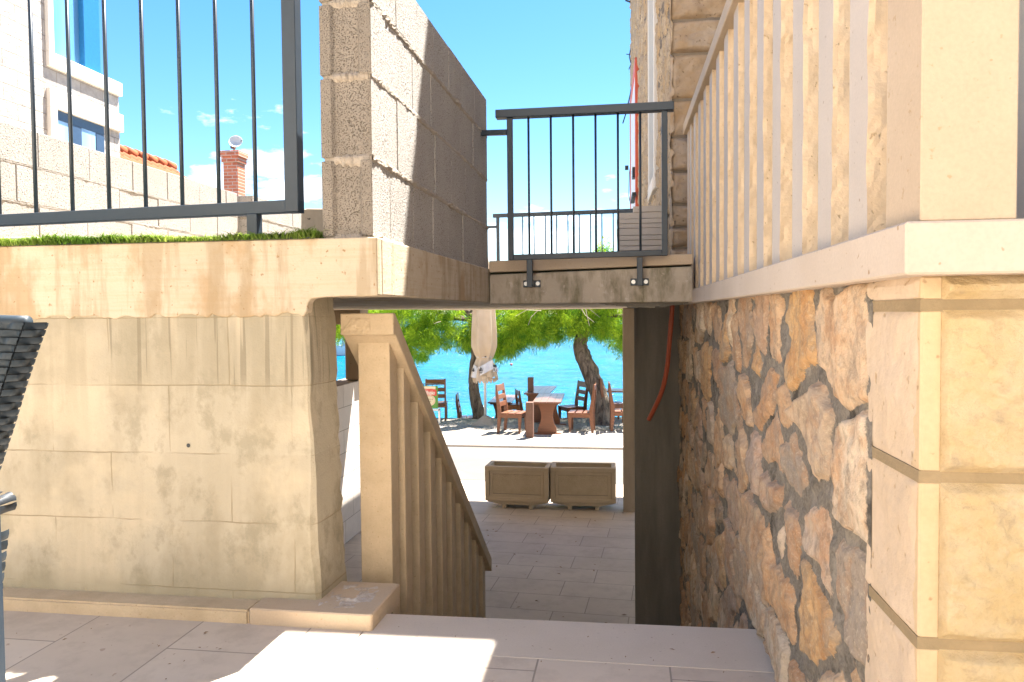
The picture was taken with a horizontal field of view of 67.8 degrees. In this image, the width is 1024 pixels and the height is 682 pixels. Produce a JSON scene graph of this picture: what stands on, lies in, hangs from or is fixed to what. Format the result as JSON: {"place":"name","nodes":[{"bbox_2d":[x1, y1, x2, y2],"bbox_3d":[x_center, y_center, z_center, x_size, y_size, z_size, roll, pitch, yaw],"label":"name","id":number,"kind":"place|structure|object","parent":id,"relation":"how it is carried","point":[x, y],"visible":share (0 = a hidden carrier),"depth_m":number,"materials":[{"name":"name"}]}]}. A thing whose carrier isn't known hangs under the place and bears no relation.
{"place":"outdoors","nodes":[
{"label":"outdoors","id":0,"kind":"place"},
{"bbox_2d":[4,611,361,647],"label":"terrace floor","id":1,"kind":"structure","parent":0,"point":[248,632],"depth_m":2.32,"materials":[{"name":"tile"}]},
{"bbox_2d":[3,581,398,632],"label":"stone kerb","id":2,"kind":"structure","parent":1,"relation":"on","point":[356,606],"depth_m":2.41,"materials":[{"name":"beige stone"}]},
{"bbox_2d":[220,150,248,195],"bbox_3d":[-6.433,-1.253,17.805,0.473,6.259,0.480,0,2,9],"label":"chimney","id":3,"kind":"object","parent":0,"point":[234,162],"visible":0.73,"depth_m":17.54,"materials":[{"name":"red brick"}]},
{"bbox_2d":[228,136,241,149],"bbox_3d":[-6.374,-4.557,17.585,0.312,0.380,0.217,0,2,9],"label":"satellite dish","id":4,"kind":"object","parent":3,"relation":"on","point":[234,142],"visible":0.97,"depth_m":17.59,"materials":[{"name":"white metal"}]},
{"bbox_2d":[237,195,300,234],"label":"block wall","id":5,"kind":"structure","parent":0,"point":[281,223],"depth_m":7.62,"materials":[{"name":"grey concrete"}]},
{"bbox_2d":[99,0,630,314],"label":"sky","id":6,"kind":"structure","parent":0,"point":[518,54],"materials":[{"name":"blue"}]},
{"bbox_2d":[4,628,775,681],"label":"terrace floor","id":7,"kind":"structure","parent":0,"point":[33,655],"depth_m":2.07,"materials":[{"name":"tile"}]},
{"bbox_2d":[0,518,5,681],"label":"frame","id":8,"kind":"object","parent":7,"relation":"on","point":[2,662],"depth_m":1.04,"materials":[{"name":"paint"}]},
{"bbox_2d":[0,315,48,579],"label":"wicker chair","id":9,"kind":"object","parent":7,"relation":"on","point":[21,338],"visible":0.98,"depth_m":1.34,"materials":[{"name":"grey wicker"}]},
{"bbox_2d":[336,315,622,417],"bbox_3d":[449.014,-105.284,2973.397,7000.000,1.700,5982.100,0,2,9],"label":"sea","id":10,"kind":"structure","parent":0,"point":[558,366],"depth_m":41.93,"materials":[{"name":"liquid"}]},
{"bbox_2d":[336,337,344,354],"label":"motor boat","id":11,"kind":"object","parent":10,"relation":"on","point":[340,350],"visible":0.08,"depth_m":62.06,"materials":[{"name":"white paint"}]},
{"bbox_2d":[344,480,634,623],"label":"floor","id":12,"kind":"structure","parent":0,"point":[577,589],"depth_m":7.58,"materials":[{"name":"tile"}]},
{"bbox_2d":[336,378,360,543],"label":"block wall","id":13,"kind":"structure","parent":12,"relation":"on","point":[348,409],"depth_m":8.33,"materials":[{"name":"white concrete"}]},
{"bbox_2d":[345,340,358,379],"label":"concrete column","id":14,"kind":"structure","parent":13,"relation":"on","point":[351,368],"depth_m":8.54,"materials":[{"name":"beige concrete"}]},
{"bbox_2d":[485,461,551,508],"bbox_3d":[0.092,1.839,9.725,0.810,0.535,0.370,0,2,11],"label":"planter","id":15,"kind":"object","parent":12,"relation":"on","point":[507,483],"visible":0.98,"depth_m":9.56,"materials":[{"name":"concrete"}]},
{"bbox_2d":[550,462,615,509],"bbox_3d":[0.904,1.835,9.635,0.810,0.535,0.370,0,2,7],"label":"planter","id":16,"kind":"object","parent":12,"relation":"on","point":[582,484],"visible":1,"depth_m":9.47,"materials":[{"name":"concrete"}]},
{"bbox_2d":[622,308,634,511],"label":"concrete column","id":17,"kind":"structure","parent":12,"relation":"on","point":[628,421],"depth_m":9.33,"materials":[{"name":"beige concrete"}]},
{"bbox_2d":[634,304,683,625],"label":"concrete column","id":18,"kind":"structure","parent":12,"relation":"on","point":[657,440],"depth_m":5.15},
{"bbox_2d":[0,237,692,324],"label":"terrace slab","id":19,"kind":"structure","parent":18,"relation":"on","point":[251,278],"depth_m":2.49,"materials":[{"name":"concrete"}]},
{"bbox_2d":[0,121,237,240],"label":"block wall","id":20,"kind":"structure","parent":19,"relation":"on","point":[53,177],"depth_m":5.14,"materials":[{"name":"grey concrete"}]},
{"bbox_2d":[0,225,330,245],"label":"turf backing","id":21,"kind":"object","parent":19,"relation":"on","point":[180,241],"visible":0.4,"depth_m":2.42,"materials":[{"name":"green plant"}]},
{"bbox_2d":[2,236,32,239],"bbox_3d":[-2.093,-0.423,3.569,0.797,0.140,0.059,0,2,9],"label":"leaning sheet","id":22,"kind":"object","parent":21,"relation":"on","point":[16,237],"visible":0.12,"depth_m":3.59,"materials":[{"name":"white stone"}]},
{"bbox_2d":[0,0,303,234],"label":"metal railing","id":23,"kind":"object","parent":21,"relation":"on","point":[255,210],"visible":0.92,"depth_m":2.63,"materials":[{"name":"metal"}]},
{"bbox_2d":[301,208,324,237],"bbox_3d":[-0.779,-0.440,3.102,0.145,0.194,0.070,0,2,9],"label":"stone offcut","id":24,"kind":"object","parent":21,"relation":"on","point":[311,217],"visible":0.26,"depth_m":3.07,"materials":[{"name":"stone"}]},
{"bbox_2d":[319,0,488,268],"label":"block wall","id":25,"kind":"structure","parent":19,"relation":"on","point":[403,125],"depth_m":2.61,"materials":[{"name":"concrete"}]},
{"bbox_2d":[488,209,632,260],"bbox_3d":[0.501,-1.110,9.599,2.070,1.049,0.050,0,2,9],"label":"metal railing","id":26,"kind":"object","parent":19,"relation":"on","point":[556,214],"visible":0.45,"depth_m":9.56,"materials":[{"name":"metal"}]},
{"bbox_2d":[480,101,673,286],"bbox_3d":[0.323,-0.724,3.863,0.973,0.898,0.119,0,2,9],"label":"metal railing","id":27,"kind":"object","parent":19,"relation":"on","point":[595,111],"visible":0.99,"depth_m":3.81,"materials":[{"name":"metal"}]},
{"bbox_2d":[619,206,661,250],"bbox_3d":[0.853,-0.643,5.032,0.314,0.431,0.454,0,2,9],"label":"slab stack","id":28,"kind":"object","parent":19,"relation":"on","point":[651,229],"visible":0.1,"depth_m":4.81,"materials":[{"name":"stone"}]},
{"bbox_2d":[647,305,674,420],"bbox_3d":[0.904,0.128,4.625,0.042,0.748,0.266,-1,2,-24],"label":"hose","id":29,"kind":"object","parent":19,"relation":"hanging from","point":[666,369],"visible":0.95,"depth_m":4.56,"materials":[{"name":"red plastic"}]},
{"bbox_2d":[629,0,725,254],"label":"stone house","id":30,"kind":"structure","parent":19,"relation":"on","point":[671,42],"depth_m":4.64,"materials":[{"name":"beige stone"}]},
{"bbox_2d":[625,165,629,201],"bbox_3d":[1.657,-2.181,10.852,0.091,0.740,0.040,0,2,9],"label":"cable","id":31,"kind":"object","parent":30,"relation":"attached to","point":[626,167],"visible":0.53,"depth_m":10.84,"materials":[{"name":"plastic"}]},
{"bbox_2d":[434,309,597,325],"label":"dead twigs","id":32,"kind":"object","parent":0,"point":[540,310],"visible":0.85,"depth_m":15.53,"materials":[{"name":"wood"}]},
{"bbox_2d":[437,417,622,445],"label":"beach","id":33,"kind":"structure","parent":0,"point":[459,430],"depth_m":15.38,"materials":[{"name":"white sand"}]},
{"bbox_2d":[120,145,188,178],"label":"tiled roof house","id":34,"kind":"structure","parent":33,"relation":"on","point":[136,156],"depth_m":15.17,"materials":[{"name":"orange tile"}]},
{"bbox_2d":[335,310,393,346],"bbox_3d":[-4.111,0.132,17.833,2.747,3.885,3.299,0,2,9],"label":"tamarisk tree","id":35,"kind":"object","parent":33,"relation":"on","point":[339,336],"visible":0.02,"depth_m":17.10,"materials":[{"name":"green plant"}]},
{"bbox_2d":[423,383,440,423],"bbox_3d":[-1.860,1.410,16.977,0.549,0.936,0.046,0,2,9],"label":"menu board","id":36,"kind":"object","parent":33,"relation":"on","point":[432,392],"visible":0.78,"depth_m":16.94,"materials":[{"name":"metal"}]},
{"bbox_2d":[425,379,447,420],"bbox_3d":[-1.753,1.354,17.708,0.490,1.000,0.553,-1,2,-1],"label":"wooden chair","id":37,"kind":"object","parent":33,"relation":"on","point":[442,404],"visible":0.54,"depth_m":17.46,"materials":[{"name":"brown wood"}]},
{"bbox_2d":[380,309,534,418],"bbox_3d":[-1.322,-0.043,18.936,4.178,3.703,3.370,0,2,9],"label":"tamarisk tree","id":38,"kind":"object","parent":33,"relation":"on","point":[421,330],"visible":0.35,"depth_m":17.95,"materials":[{"name":"green plant"}]},
{"bbox_2d":[456,392,472,417],"bbox_3d":[-1.084,1.781,18.646,0.553,1.000,0.490,0,2,1],"label":"wooden chair","id":39,"kind":"object","parent":33,"relation":"on","point":[459,411],"visible":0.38,"depth_m":18.50,"materials":[{"name":"brown wood"}]},
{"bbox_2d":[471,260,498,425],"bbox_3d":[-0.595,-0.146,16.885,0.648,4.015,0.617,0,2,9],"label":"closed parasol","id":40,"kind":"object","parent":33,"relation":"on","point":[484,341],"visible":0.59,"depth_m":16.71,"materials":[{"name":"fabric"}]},
{"bbox_2d":[488,395,517,417],"bbox_3d":[-0.210,1.796,19.326,0.679,0.685,1.700,0,2,7],"label":"wooden table","id":41,"kind":"object","parent":33,"relation":"on","point":[509,398],"visible":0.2,"depth_m":18.64,"materials":[{"name":"brown wood"}]},
{"bbox_2d":[495,383,525,433],"bbox_3d":[-0.004,1.385,15.701,0.553,1.000,0.490,0,2,19],"label":"wooden chair","id":42,"kind":"object","parent":33,"relation":"on","point":[506,414],"visible":0.96,"depth_m":15.56,"materials":[{"name":"brown wood"}]},
{"bbox_2d":[508,403,522,409],"bbox_3d":[0.060,1.740,18.574,0.380,0.425,0.359,0,2,9],"label":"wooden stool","id":43,"kind":"object","parent":33,"relation":"on","point":[513,406],"visible":0.37,"depth_m":18.40,"materials":[{"name":"brown wood"}]},
{"bbox_2d":[515,389,523,417],"bbox_3d":[0.392,1.672,18.517,0.553,1.000,0.490,-1,2,-11],"label":"wooden chair","id":44,"kind":"object","parent":33,"relation":"on","point":[517,399],"visible":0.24,"depth_m":18.26,"materials":[{"name":"brown wood"}]},
{"bbox_2d":[526,402,533,437],"bbox_3d":[0.350,1.593,14.956,0.145,0.796,0.145,0,2,9],"label":"wooden post","id":45,"kind":"object","parent":33,"relation":"on","point":[529,419],"visible":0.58,"depth_m":14.88,"materials":[{"name":"brown wood"}]},
{"bbox_2d":[528,377,533,401],"bbox_3d":[0.426,1.364,17.253,0.125,1.084,0.125,0,2,9],"label":"wooden post","id":46,"kind":"object","parent":33,"relation":"on","point":[530,384],"visible":0.5,"depth_m":17.18,"materials":[{"name":"brown wood"}]},
{"bbox_2d":[524,386,556,421],"bbox_3d":[0.675,1.466,17.713,0.679,0.685,1.700,0,2,9],"label":"wooden table","id":47,"kind":"object","parent":33,"relation":"on","point":[535,393],"visible":0.51,"depth_m":17.03,"materials":[{"name":"brown wood"}]},
{"bbox_2d":[533,393,566,434],"bbox_3d":[0.786,1.527,16.028,0.679,0.685,1.700,0,2,7],"label":"wooden table","id":48,"kind":"object","parent":33,"relation":"on","point":[547,403],"visible":0.91,"depth_m":15.34,"materials":[{"name":"brown wood"}]},
{"bbox_2d":[496,236,622,425],"bbox_3d":[2.234,-0.251,17.988,5.148,4.419,3.392,0,2,9],"label":"tamarisk tree","id":49,"kind":"object","parent":33,"relation":"on","point":[604,326],"visible":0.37,"depth_m":17.02,"materials":[{"name":"green plant"}]},
{"bbox_2d":[558,380,587,418],"bbox_3d":[1.417,1.433,17.657,0.553,1.000,0.490,-1,2,-23],"label":"wooden chair","id":50,"kind":"object","parent":33,"relation":"on","point":[575,406],"visible":0.77,"depth_m":17.63,"materials":[{"name":"brown wood"}]},
{"bbox_2d":[568,383,596,432],"bbox_3d":[1.448,1.376,15.669,0.553,1.000,0.490,0,2,11],"label":"wooden chair","id":51,"kind":"object","parent":33,"relation":"on","point":[589,414],"visible":0.98,"depth_m":15.47,"materials":[{"name":"brown wood"}]},
{"bbox_2d":[599,378,622,422],"bbox_3d":[2.195,1.306,17.002,0.553,1.000,0.490,-1,2,-5],"label":"wooden chair","id":52,"kind":"object","parent":33,"relation":"on","point":[618,404],"visible":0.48,"depth_m":16.79,"materials":[{"name":"brown wood"}]},
{"bbox_2d":[606,388,622,392],"bbox_3d":[2.717,1.448,17.252,1.700,0.685,0.679,0,2,11],"label":"wooden table","id":53,"kind":"object","parent":33,"relation":"on","point":[614,390],"depth_m":17.13,"materials":[{"name":"brown wood"}]},
{"bbox_2d":[608,381,622,430],"bbox_3d":[2.273,1.349,15.739,0.553,1.000,0.490,0,2,5],"label":"wooden chair","id":54,"kind":"object","parent":33,"relation":"on","point":[614,411],"visible":0.61,"depth_m":15.53,"materials":[{"name":"brown wood"}]},
{"bbox_2d":[448,447,622,483],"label":"road","id":55,"kind":"structure","parent":0,"point":[470,463],"depth_m":13.02,"materials":[{"name":"concrete"}]},
{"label":"ground","id":56,"kind":"structure","parent":0,"visible":0},
{"bbox_2d":[0,0,123,157],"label":"white house","id":57,"kind":"structure","parent":56,"relation":"on","point":[50,79],"depth_m":9.48,"materials":[{"name":"paint"}]},
{"bbox_2d":[0,297,346,599],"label":"concrete wall","id":58,"kind":"structure","parent":56,"relation":"on","point":[186,455],"depth_m":2.47,"materials":[{"name":"beige concrete"}]},
{"bbox_2d":[446,443,622,449],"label":"kerb","id":59,"kind":"structure","parent":56,"relation":"on","point":[534,446],"depth_m":13.89,"materials":[{"name":"stone"}]},
{"bbox_2d":[350,614,773,672],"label":"staircase","id":60,"kind":"structure","parent":56,"relation":"on","point":[734,649],"depth_m":2.21,"materials":[{"name":"stone"}]},
{"bbox_2d":[340,313,491,617],"bbox_3d":[-0.349,1.110,3.535,0.189,2.477,1.828,0,2,9],"label":"stair balustrade","id":61,"kind":"object","parent":60,"relation":"on","point":[424,545],"visible":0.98,"depth_m":2.80,"materials":[{"name":"beige stone"}]},
{"bbox_2d":[677,0,1023,681],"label":"stone building","id":62,"kind":"structure","parent":56,"relation":"on","point":[850,475],"depth_m":1.28,"materials":[{"name":"stone"}]},
{"bbox_2d":[683,0,1023,303],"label":"stone balustrade","id":63,"kind":"object","parent":62,"relation":"on","point":[835,143],"visible":1,"depth_m":1.28,"materials":[{"name":"stone"}]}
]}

